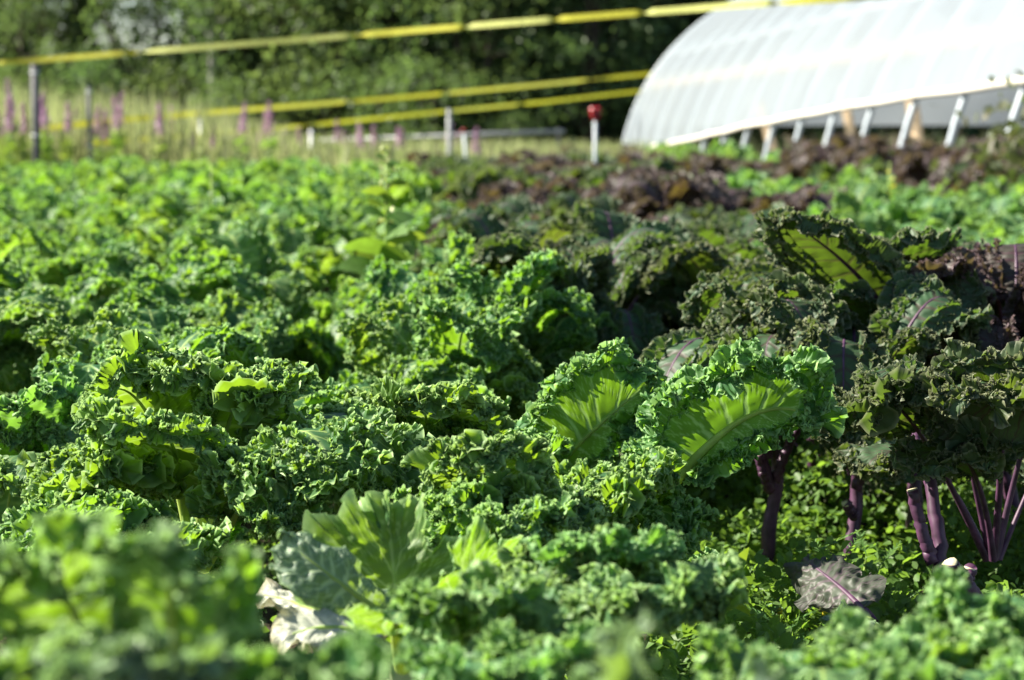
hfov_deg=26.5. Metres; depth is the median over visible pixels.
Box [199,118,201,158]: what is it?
fence post
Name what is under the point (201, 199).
curly kale
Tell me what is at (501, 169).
purple kale
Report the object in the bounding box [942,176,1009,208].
curly kale
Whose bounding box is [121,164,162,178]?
curly kale
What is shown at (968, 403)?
purple kale
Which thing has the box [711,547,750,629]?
broad bladed weed
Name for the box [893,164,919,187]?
purple kale
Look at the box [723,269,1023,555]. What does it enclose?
purple kale
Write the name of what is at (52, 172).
curly kale
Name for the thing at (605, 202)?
purple kale
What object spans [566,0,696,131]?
leafy tree
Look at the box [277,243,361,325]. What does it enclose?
curly kale
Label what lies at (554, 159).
purple kale
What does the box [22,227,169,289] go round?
curly kale
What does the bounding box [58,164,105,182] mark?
curly kale
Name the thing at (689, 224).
purple kale
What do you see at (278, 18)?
leafy tree
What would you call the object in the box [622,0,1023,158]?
greenhouse
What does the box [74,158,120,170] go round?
curly kale
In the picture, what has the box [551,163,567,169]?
purple kale
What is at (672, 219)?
purple kale
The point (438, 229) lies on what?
curly kale
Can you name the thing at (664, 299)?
purple kale
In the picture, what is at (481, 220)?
purple kale
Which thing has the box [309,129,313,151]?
fence post
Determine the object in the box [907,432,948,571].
kale stalk
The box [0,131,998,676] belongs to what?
ground
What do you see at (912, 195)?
curly kale
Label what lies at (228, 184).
curly kale
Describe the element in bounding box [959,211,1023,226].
curly kale
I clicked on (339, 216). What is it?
curly kale
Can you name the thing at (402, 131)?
fireweed
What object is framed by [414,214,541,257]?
purple kale
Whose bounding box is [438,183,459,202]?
purple kale
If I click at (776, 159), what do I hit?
curly kale
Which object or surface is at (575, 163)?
purple kale
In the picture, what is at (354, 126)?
spruce tree
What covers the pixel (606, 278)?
purple kale
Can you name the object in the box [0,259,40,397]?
curly kale
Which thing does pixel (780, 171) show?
purple kale
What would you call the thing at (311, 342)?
curly kale
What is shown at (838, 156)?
purple kale
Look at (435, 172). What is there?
purple kale
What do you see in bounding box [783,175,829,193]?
curly kale
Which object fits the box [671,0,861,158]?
spruce tree
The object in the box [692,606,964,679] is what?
curly kale
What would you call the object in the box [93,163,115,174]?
curly kale
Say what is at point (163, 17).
slim tree
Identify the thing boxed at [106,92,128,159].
fireweed
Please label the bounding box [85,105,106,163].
fireweed
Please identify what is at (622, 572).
curly kale
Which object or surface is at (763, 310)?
purple kale
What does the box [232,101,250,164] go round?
fireweed
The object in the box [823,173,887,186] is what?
purple kale
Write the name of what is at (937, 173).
purple kale
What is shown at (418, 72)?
shrub
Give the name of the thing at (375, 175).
curly kale
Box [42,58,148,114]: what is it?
shrub
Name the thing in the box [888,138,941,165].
purple kale
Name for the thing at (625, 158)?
purple kale
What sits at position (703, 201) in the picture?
purple kale
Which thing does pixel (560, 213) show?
purple kale
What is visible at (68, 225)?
curly kale
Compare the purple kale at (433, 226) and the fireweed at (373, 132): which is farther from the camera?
the fireweed at (373, 132)
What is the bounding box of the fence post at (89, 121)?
[86,84,92,160]
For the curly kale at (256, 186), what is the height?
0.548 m
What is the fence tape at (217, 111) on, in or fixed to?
attached to the fence post at (35, 95)
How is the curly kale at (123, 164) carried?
on the ground at (268, 615)
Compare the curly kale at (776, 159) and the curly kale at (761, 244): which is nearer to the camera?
the curly kale at (761, 244)
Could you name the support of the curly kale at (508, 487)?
on the ground at (268, 615)
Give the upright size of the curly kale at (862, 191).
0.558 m
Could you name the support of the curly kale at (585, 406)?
on the ground at (268, 615)
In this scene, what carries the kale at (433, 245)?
on the ground at (268, 615)
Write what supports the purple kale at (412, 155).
on the ground at (268, 615)
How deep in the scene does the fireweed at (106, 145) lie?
17.88 m
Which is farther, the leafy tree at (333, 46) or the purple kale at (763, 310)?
the leafy tree at (333, 46)
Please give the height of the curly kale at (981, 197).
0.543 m
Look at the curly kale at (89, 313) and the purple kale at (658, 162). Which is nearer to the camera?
the curly kale at (89, 313)
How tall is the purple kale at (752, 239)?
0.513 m
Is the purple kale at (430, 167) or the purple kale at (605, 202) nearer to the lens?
the purple kale at (605, 202)
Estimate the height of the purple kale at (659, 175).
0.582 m
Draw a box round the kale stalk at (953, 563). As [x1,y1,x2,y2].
[942,557,983,595]
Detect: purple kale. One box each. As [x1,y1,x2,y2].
[405,151,447,166]
[410,202,549,274]
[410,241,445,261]
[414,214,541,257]
[416,154,461,174]
[423,164,441,175]
[426,153,471,161]
[426,156,475,168]
[426,165,456,176]
[426,216,500,236]
[429,165,534,209]
[429,192,541,223]
[436,172,445,180]
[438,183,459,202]
[443,154,499,169]
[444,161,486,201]
[450,226,734,359]
[460,151,490,159]
[460,162,555,196]
[466,188,545,206]
[470,175,577,209]
[476,155,504,160]
[476,159,530,173]
[478,181,529,197]
[489,160,537,166]
[490,195,517,207]
[500,153,526,159]
[509,149,570,167]
[521,161,592,180]
[522,166,603,194]
[524,144,572,156]
[534,190,620,222]
[534,198,700,318]
[535,219,682,359]
[538,197,549,212]
[543,206,568,224]
[544,148,584,156]
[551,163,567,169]
[565,150,618,165]
[567,160,602,169]
[572,145,612,155]
[577,170,648,197]
[583,178,700,207]
[585,153,618,157]
[585,164,692,187]
[606,232,774,317]
[608,164,621,168]
[614,171,739,221]
[617,144,664,155]
[617,151,662,164]
[618,270,915,561]
[621,164,661,176]
[628,153,685,174]
[632,253,802,496]
[644,151,691,170]
[647,169,682,178]
[648,170,728,187]
[648,215,668,221]
[654,212,738,228]
[661,202,751,223]
[678,151,757,174]
[679,213,727,229]
[681,151,692,160]
[692,200,784,246]
[695,186,756,209]
[695,196,752,209]
[695,254,929,555]
[702,205,1016,589]
[713,154,753,164]
[722,236,759,247]
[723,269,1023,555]
[724,164,771,179]
[745,160,773,171]
[748,182,859,213]
[759,160,774,167]
[768,161,839,181]
[771,133,852,169]
[778,148,791,159]
[788,142,851,170]
[802,238,1020,562]
[804,171,821,182]
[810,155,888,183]
[819,337,1023,561]
[821,144,901,167]
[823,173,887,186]
[842,133,903,148]
[848,145,910,184]
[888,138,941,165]
[888,150,966,194]
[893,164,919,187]
[904,237,1023,583]
[923,140,1003,194]
[925,135,1017,195]
[940,149,999,196]
[948,142,1009,185]
[964,135,999,144]
[981,146,1023,184]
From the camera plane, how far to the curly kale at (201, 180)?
9.86 m
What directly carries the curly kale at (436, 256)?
on the ground at (268, 615)
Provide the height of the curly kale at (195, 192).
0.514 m
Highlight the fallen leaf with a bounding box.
[783,553,886,626]
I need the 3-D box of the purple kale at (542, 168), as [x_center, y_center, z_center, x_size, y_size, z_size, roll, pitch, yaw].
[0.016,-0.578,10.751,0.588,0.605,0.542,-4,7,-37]
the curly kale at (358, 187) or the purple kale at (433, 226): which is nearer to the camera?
the purple kale at (433, 226)
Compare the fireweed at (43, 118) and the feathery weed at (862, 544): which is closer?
the feathery weed at (862, 544)
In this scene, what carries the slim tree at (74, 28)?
on the ground at (268, 615)
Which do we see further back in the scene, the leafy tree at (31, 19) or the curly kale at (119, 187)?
the leafy tree at (31, 19)
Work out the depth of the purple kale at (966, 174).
10.43 m
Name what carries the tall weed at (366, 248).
on the ground at (268, 615)
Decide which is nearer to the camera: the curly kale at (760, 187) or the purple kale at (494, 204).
the purple kale at (494, 204)
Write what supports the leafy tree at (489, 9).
on the ground at (268, 615)
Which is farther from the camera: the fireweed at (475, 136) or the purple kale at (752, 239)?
the fireweed at (475, 136)
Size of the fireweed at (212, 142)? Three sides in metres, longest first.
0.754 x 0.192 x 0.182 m
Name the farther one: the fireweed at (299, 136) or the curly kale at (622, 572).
the fireweed at (299, 136)
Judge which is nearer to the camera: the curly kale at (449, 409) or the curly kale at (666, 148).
the curly kale at (449, 409)
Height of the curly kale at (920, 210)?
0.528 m
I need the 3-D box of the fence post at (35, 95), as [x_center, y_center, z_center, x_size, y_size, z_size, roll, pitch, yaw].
[-3.749,-1.507,17.151,0.075,1.340,0.074,0,6,-4]
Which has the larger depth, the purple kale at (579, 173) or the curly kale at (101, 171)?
the curly kale at (101, 171)
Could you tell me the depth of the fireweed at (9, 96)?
17.47 m
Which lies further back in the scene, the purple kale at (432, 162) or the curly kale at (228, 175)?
the purple kale at (432, 162)
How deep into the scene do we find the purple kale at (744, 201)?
8.42 m
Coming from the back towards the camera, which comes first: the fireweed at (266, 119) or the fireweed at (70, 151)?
the fireweed at (266, 119)
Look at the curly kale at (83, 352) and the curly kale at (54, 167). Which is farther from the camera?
the curly kale at (54, 167)
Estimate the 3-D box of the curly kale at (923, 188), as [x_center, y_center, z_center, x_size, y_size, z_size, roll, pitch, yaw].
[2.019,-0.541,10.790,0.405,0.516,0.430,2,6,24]
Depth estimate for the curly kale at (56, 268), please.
5.08 m
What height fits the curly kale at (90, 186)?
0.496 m
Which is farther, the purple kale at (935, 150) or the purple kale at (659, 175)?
the purple kale at (935, 150)
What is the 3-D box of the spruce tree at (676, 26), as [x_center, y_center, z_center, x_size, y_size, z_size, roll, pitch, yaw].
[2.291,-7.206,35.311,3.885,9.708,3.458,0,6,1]
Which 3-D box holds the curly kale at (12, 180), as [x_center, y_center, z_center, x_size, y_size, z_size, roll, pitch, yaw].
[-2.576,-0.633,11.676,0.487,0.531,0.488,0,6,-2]
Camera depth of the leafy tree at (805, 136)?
37.60 m
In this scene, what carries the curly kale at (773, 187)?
on the ground at (268, 615)
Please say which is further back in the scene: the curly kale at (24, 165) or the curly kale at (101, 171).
the curly kale at (24, 165)
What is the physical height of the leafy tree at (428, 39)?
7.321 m
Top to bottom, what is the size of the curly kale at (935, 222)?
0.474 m
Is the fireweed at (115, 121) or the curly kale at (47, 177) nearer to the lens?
the curly kale at (47, 177)
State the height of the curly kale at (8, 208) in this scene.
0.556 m
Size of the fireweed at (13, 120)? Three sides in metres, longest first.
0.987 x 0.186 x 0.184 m
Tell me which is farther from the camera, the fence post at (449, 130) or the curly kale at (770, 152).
the fence post at (449, 130)
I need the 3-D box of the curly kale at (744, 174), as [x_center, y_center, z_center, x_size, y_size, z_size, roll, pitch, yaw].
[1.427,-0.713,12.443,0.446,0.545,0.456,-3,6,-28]
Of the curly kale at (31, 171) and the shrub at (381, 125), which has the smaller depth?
the curly kale at (31, 171)
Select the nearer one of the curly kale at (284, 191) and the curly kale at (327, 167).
the curly kale at (284, 191)
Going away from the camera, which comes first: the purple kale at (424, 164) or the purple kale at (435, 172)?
the purple kale at (435, 172)
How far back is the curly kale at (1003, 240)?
6.12 m
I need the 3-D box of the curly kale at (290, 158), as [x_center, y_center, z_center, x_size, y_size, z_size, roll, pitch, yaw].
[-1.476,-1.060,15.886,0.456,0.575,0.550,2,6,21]
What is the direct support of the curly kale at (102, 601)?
on the ground at (268, 615)
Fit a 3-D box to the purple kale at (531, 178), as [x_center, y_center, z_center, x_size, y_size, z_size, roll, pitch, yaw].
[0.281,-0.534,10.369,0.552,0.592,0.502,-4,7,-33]
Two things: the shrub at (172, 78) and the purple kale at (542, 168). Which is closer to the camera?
the purple kale at (542, 168)
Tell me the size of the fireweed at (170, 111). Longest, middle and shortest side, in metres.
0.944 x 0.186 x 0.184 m
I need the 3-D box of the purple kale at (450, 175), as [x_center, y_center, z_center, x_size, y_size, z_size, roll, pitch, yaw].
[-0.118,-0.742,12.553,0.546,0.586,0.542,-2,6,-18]
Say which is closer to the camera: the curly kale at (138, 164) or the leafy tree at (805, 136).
the curly kale at (138, 164)
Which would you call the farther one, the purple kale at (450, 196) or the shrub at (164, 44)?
the shrub at (164, 44)
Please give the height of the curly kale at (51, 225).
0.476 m
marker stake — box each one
[462,129,466,156]
[590,106,600,164]
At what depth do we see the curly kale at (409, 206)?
9.33 m
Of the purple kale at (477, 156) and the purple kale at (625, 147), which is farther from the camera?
the purple kale at (625, 147)
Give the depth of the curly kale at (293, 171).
12.91 m
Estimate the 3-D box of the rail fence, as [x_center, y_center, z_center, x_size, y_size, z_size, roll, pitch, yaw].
[-0.770,-1.871,23.553,2.840,0.833,0.089,2,6,20]
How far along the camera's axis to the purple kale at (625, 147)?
21.14 m
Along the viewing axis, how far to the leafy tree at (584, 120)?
34.23 m
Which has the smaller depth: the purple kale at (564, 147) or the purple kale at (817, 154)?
the purple kale at (817, 154)
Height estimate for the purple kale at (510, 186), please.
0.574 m
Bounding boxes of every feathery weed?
[685,597,829,648]
[798,529,921,632]
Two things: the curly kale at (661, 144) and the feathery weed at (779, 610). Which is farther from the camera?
the curly kale at (661, 144)
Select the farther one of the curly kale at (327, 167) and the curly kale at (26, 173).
the curly kale at (327, 167)
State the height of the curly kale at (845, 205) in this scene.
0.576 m
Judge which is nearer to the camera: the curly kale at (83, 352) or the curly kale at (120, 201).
the curly kale at (83, 352)
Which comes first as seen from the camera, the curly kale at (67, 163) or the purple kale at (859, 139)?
the purple kale at (859, 139)
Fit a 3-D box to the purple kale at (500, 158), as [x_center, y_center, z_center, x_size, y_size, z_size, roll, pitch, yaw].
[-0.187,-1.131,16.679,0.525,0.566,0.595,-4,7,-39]
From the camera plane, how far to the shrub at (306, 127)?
36.82 m
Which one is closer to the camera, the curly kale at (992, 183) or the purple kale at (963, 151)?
the curly kale at (992, 183)
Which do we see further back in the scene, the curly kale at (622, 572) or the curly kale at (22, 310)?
the curly kale at (22, 310)
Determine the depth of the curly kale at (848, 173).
11.13 m
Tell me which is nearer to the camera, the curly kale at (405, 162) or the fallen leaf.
the fallen leaf
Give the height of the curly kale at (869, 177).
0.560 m
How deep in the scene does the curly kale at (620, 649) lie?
1.04 m
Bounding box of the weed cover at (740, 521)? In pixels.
[0,425,1023,679]
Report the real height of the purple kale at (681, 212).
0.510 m
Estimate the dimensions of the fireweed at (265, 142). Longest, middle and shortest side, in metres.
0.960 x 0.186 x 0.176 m
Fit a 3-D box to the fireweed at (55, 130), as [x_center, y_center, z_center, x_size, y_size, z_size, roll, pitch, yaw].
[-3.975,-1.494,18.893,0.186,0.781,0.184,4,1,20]
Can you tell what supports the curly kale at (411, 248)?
on the ground at (268, 615)
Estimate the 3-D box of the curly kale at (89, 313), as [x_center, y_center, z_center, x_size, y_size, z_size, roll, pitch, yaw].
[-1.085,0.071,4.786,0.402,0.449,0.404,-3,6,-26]
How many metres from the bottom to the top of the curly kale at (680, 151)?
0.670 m
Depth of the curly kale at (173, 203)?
7.54 m
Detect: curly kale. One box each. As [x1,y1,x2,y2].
[0,161,8,174]
[0,162,30,172]
[0,170,61,214]
[0,173,63,190]
[0,193,21,211]
[0,196,26,233]
[0,210,31,221]
[0,214,67,236]
[0,225,149,325]
[0,229,25,263]
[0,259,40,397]
[0,286,73,398]
[0,328,435,651]
[0,371,84,541]
[0,506,400,679]
[6,165,51,178]
[9,219,45,223]
[9,227,148,262]
[11,182,111,209]
[17,199,96,221]
[21,304,266,574]
[22,171,29,178]
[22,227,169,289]
[24,167,57,174]
[26,282,94,328]
[29,161,63,171]
[40,217,74,228]
[53,178,130,197]
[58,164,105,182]
[60,158,89,167]
[61,174,86,189]
[61,248,274,327]
[63,204,181,243]
[73,163,145,188]
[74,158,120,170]
[74,218,210,302]
[79,187,210,301]
[87,179,155,190]
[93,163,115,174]
[93,183,153,198]
[98,155,140,166]
[100,156,139,171]
[104,189,201,228]
[105,298,277,358]
[106,166,160,186]
[108,264,345,383]
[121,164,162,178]
[131,159,168,174]
[134,169,228,202]
[147,187,210,208]
[156,181,231,190]
[156,227,316,321]
[159,169,245,206]
[160,159,208,170]
[160,161,180,171]
[162,214,334,326]
[163,188,224,206]
[178,160,229,173]
[180,157,208,163]
[183,193,307,234]
[186,200,198,228]
[216,158,238,170]
[220,169,260,188]
[225,158,280,174]
[225,198,332,244]
[228,175,243,186]
[228,201,356,266]
[242,178,332,202]
[246,169,261,177]
[253,173,266,181]
[258,489,523,679]
[260,183,349,221]
[265,172,287,187]
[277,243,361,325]
[280,157,321,172]
[281,163,331,182]
[282,156,323,168]
[286,174,318,186]
[288,161,335,175]
[294,169,335,191]
[308,261,411,341]
[310,191,330,198]
[314,164,330,172]
[324,165,342,175]
[325,163,387,195]
[325,199,457,276]
[329,231,477,381]
[331,207,345,225]
[332,168,408,196]
[332,189,418,218]
[333,375,534,439]
[334,174,430,218]
[335,291,543,419]
[337,181,368,193]
[349,160,412,177]
[349,172,445,219]
[353,168,384,177]
[355,248,640,458]
[360,243,447,281]
[365,208,409,231]
[369,262,442,277]
[371,226,465,261]
[375,162,418,175]
[383,209,437,235]
[387,559,642,679]
[389,428,608,548]
[399,160,416,167]
[424,222,464,240]
[477,337,669,469]
[497,522,748,636]
[550,337,847,645]
[566,604,786,679]
[643,141,664,150]
[661,142,677,158]
[672,140,706,159]
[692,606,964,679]
[710,139,762,159]
[721,147,769,161]
[725,167,794,183]
[727,174,785,196]
[739,237,758,246]
[752,180,769,191]
[754,239,767,247]
[759,179,823,194]
[761,182,820,194]
[762,154,779,163]
[765,150,779,158]
[770,151,778,159]
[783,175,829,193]
[801,189,901,239]
[808,563,1023,679]
[826,179,859,193]
[828,181,890,206]
[828,181,905,195]
[837,165,910,194]
[860,172,883,185]
[860,194,956,237]
[872,232,883,236]
[890,188,920,203]
[902,179,948,197]
[904,224,1023,248]
[912,214,992,230]
[917,213,1023,231]
[932,221,1023,243]
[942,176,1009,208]
[950,204,1007,226]
[952,202,1021,218]
[957,176,1023,208]
[959,182,1023,215]
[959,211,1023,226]
[990,238,1005,246]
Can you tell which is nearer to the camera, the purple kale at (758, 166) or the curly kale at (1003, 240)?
the curly kale at (1003, 240)
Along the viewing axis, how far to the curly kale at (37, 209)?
8.74 m
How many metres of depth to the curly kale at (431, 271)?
5.15 m
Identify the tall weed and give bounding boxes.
[201,164,226,216]
[337,145,426,273]
[887,161,894,201]
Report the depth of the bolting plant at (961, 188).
11.25 m
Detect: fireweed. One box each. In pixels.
[0,99,20,166]
[0,118,7,160]
[1,98,21,163]
[4,78,27,166]
[17,103,32,162]
[36,93,59,168]
[40,104,53,168]
[53,123,57,164]
[58,102,76,163]
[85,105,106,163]
[96,125,111,162]
[97,109,114,162]
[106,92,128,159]
[107,95,125,158]
[148,103,169,167]
[164,106,177,154]
[188,122,200,159]
[209,126,217,163]
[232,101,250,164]
[260,100,280,169]
[261,110,270,155]
[297,127,307,159]
[333,120,343,157]
[340,130,344,147]
[352,122,365,156]
[357,127,365,159]
[371,125,379,161]
[394,127,406,160]
[399,128,404,151]
[469,127,478,160]
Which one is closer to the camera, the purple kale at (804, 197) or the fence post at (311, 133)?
the purple kale at (804, 197)
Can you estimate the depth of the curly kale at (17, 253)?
6.06 m
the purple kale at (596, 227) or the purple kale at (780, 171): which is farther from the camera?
the purple kale at (780, 171)
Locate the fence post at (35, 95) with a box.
[30,63,40,162]
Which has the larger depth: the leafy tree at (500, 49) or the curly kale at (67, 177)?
the leafy tree at (500, 49)
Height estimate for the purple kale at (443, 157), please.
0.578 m
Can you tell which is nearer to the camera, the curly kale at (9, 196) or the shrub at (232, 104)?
the curly kale at (9, 196)
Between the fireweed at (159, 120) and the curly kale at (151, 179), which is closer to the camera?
the curly kale at (151, 179)
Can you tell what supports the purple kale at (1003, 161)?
on the ground at (268, 615)
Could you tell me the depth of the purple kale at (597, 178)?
9.10 m
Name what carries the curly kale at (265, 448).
on the ground at (268, 615)
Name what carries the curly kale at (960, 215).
on the ground at (268, 615)
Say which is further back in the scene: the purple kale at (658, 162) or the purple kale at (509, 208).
the purple kale at (658, 162)
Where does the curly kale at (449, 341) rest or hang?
on the ground at (268, 615)
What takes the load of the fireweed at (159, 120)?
on the ground at (268, 615)
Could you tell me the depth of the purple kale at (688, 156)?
17.16 m
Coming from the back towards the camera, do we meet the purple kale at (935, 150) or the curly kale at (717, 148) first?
the curly kale at (717, 148)
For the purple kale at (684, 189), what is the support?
on the ground at (268, 615)
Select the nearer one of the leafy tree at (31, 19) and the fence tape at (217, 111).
the fence tape at (217, 111)
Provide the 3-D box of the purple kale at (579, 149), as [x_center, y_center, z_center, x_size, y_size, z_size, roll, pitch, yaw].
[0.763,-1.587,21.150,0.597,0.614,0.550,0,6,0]
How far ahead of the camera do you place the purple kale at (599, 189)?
8.15 m
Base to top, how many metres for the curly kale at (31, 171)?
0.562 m
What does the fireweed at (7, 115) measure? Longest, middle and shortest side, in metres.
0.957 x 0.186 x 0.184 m
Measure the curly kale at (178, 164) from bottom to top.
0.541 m
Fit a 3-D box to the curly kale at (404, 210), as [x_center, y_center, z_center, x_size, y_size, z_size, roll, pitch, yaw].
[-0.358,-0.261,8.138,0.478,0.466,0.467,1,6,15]
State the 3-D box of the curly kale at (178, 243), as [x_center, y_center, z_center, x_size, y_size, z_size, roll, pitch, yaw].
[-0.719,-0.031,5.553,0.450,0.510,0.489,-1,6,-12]
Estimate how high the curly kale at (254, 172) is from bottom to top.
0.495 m
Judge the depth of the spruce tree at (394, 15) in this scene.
42.35 m
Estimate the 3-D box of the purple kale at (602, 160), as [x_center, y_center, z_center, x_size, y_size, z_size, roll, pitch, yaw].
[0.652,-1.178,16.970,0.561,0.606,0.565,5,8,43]
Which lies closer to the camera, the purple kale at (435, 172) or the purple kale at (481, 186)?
the purple kale at (481, 186)
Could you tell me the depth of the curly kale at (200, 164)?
14.89 m
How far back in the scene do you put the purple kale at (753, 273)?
3.65 m
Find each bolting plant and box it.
[927,130,1000,193]
[930,105,1023,196]
[931,70,1023,195]
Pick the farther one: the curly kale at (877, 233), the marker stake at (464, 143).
the marker stake at (464, 143)
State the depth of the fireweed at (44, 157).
17.67 m
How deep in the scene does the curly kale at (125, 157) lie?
16.15 m
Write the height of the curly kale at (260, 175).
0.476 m
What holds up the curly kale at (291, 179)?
on the ground at (268, 615)
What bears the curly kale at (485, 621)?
on the ground at (268, 615)
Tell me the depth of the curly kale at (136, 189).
11.18 m
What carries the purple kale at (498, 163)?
on the ground at (268, 615)
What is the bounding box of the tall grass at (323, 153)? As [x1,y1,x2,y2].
[0,76,999,172]
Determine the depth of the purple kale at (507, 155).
17.44 m
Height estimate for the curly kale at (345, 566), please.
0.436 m
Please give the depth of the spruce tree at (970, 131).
36.54 m
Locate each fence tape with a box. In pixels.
[0,0,858,64]
[41,72,651,130]
[94,90,640,144]
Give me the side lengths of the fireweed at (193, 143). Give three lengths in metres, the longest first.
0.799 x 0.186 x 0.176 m
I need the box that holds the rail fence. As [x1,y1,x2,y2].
[320,129,564,149]
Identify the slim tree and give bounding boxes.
[27,0,117,99]
[58,0,208,117]
[138,0,201,68]
[146,0,282,124]
[162,0,235,118]
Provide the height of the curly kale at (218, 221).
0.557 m
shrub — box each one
[0,55,125,115]
[0,64,74,105]
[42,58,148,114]
[52,49,116,88]
[107,43,173,100]
[108,56,220,120]
[176,71,294,135]
[234,64,360,141]
[281,43,461,144]
[335,48,530,150]
[465,106,555,150]
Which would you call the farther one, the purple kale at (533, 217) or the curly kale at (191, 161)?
the curly kale at (191, 161)
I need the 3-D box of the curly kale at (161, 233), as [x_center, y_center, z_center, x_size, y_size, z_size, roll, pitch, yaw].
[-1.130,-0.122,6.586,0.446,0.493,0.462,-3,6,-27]
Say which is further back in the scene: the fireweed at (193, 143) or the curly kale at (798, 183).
the fireweed at (193, 143)
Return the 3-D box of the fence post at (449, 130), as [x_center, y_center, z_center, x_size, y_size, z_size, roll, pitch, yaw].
[-0.513,-1.402,17.861,0.044,0.996,0.046,0,6,-4]
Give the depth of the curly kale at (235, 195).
10.43 m
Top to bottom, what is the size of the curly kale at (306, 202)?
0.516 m
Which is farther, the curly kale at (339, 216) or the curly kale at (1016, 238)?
the curly kale at (339, 216)
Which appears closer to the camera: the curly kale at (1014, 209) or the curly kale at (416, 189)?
the curly kale at (1014, 209)
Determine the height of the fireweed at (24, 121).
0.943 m
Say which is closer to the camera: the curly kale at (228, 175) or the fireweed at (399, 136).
the curly kale at (228, 175)
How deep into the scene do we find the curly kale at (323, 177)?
12.40 m
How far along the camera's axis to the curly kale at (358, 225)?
7.49 m
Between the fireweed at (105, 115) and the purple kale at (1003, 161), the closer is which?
the purple kale at (1003, 161)
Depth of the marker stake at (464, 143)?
15.86 m
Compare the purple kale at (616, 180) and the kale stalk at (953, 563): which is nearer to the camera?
the kale stalk at (953, 563)
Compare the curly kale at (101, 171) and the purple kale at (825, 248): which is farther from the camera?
the curly kale at (101, 171)
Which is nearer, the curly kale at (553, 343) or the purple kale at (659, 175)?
the curly kale at (553, 343)
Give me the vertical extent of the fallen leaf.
0.058 m
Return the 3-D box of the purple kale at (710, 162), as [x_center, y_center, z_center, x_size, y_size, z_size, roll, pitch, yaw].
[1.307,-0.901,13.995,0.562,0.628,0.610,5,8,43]
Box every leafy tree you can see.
[0,0,152,102]
[177,0,365,139]
[212,0,453,144]
[246,0,531,126]
[260,0,482,124]
[345,0,579,145]
[408,1,618,131]
[494,0,727,145]
[565,0,725,112]
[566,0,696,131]
[800,133,812,140]
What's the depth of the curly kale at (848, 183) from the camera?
8.90 m
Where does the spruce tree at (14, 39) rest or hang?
on the ground at (268, 615)
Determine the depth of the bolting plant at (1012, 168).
9.87 m
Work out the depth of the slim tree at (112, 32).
39.43 m
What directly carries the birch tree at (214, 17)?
on the ground at (268, 615)
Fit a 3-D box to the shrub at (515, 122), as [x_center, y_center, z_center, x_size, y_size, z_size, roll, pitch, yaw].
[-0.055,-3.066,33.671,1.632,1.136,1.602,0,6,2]
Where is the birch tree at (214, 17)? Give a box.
[162,0,263,117]
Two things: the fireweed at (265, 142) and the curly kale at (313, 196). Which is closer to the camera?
the curly kale at (313, 196)
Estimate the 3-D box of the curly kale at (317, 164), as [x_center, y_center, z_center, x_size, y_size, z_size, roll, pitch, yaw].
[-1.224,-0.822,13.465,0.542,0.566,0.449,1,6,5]
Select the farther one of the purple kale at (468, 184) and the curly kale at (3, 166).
the curly kale at (3, 166)
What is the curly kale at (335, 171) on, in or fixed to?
on the ground at (268, 615)
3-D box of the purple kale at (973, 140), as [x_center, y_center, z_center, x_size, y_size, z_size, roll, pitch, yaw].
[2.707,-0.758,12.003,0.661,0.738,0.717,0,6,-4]
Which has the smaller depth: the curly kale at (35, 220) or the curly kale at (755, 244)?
the curly kale at (755, 244)
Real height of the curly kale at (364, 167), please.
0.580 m
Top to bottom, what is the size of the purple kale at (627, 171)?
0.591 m
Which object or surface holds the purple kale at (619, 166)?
on the ground at (268, 615)
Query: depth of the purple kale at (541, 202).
7.76 m
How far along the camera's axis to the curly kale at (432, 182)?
10.34 m
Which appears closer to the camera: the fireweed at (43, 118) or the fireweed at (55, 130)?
the fireweed at (43, 118)
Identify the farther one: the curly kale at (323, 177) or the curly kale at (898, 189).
the curly kale at (323, 177)
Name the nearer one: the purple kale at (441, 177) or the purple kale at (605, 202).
the purple kale at (605, 202)
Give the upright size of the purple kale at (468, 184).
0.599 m
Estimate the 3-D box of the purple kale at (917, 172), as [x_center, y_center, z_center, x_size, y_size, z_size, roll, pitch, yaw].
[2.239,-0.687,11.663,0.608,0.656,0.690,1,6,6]
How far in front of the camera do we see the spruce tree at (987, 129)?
36.84 m
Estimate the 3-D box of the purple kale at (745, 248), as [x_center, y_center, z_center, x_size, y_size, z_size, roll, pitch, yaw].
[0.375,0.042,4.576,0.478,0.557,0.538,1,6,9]
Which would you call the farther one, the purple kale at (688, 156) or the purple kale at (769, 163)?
the purple kale at (688, 156)
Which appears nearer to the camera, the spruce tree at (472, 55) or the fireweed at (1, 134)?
the fireweed at (1, 134)
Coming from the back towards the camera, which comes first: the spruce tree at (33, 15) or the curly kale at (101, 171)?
the spruce tree at (33, 15)
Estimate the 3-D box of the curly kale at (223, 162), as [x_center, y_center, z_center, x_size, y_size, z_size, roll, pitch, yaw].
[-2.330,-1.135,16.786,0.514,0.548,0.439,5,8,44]
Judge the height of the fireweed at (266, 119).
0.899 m
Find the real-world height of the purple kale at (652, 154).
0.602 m
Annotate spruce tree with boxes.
[0,0,56,85]
[0,12,28,87]
[10,7,59,78]
[221,0,344,135]
[307,2,396,135]
[345,4,423,134]
[401,0,550,148]
[455,0,617,147]
[478,0,637,144]
[536,0,763,150]
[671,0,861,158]
[790,126,985,147]
[886,126,1005,144]
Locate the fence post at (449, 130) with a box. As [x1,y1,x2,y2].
[447,108,451,154]
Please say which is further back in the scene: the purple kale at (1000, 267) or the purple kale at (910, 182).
the purple kale at (910, 182)
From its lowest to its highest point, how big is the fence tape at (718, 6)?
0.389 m
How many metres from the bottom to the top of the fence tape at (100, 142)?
0.886 m
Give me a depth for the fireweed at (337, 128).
21.33 m

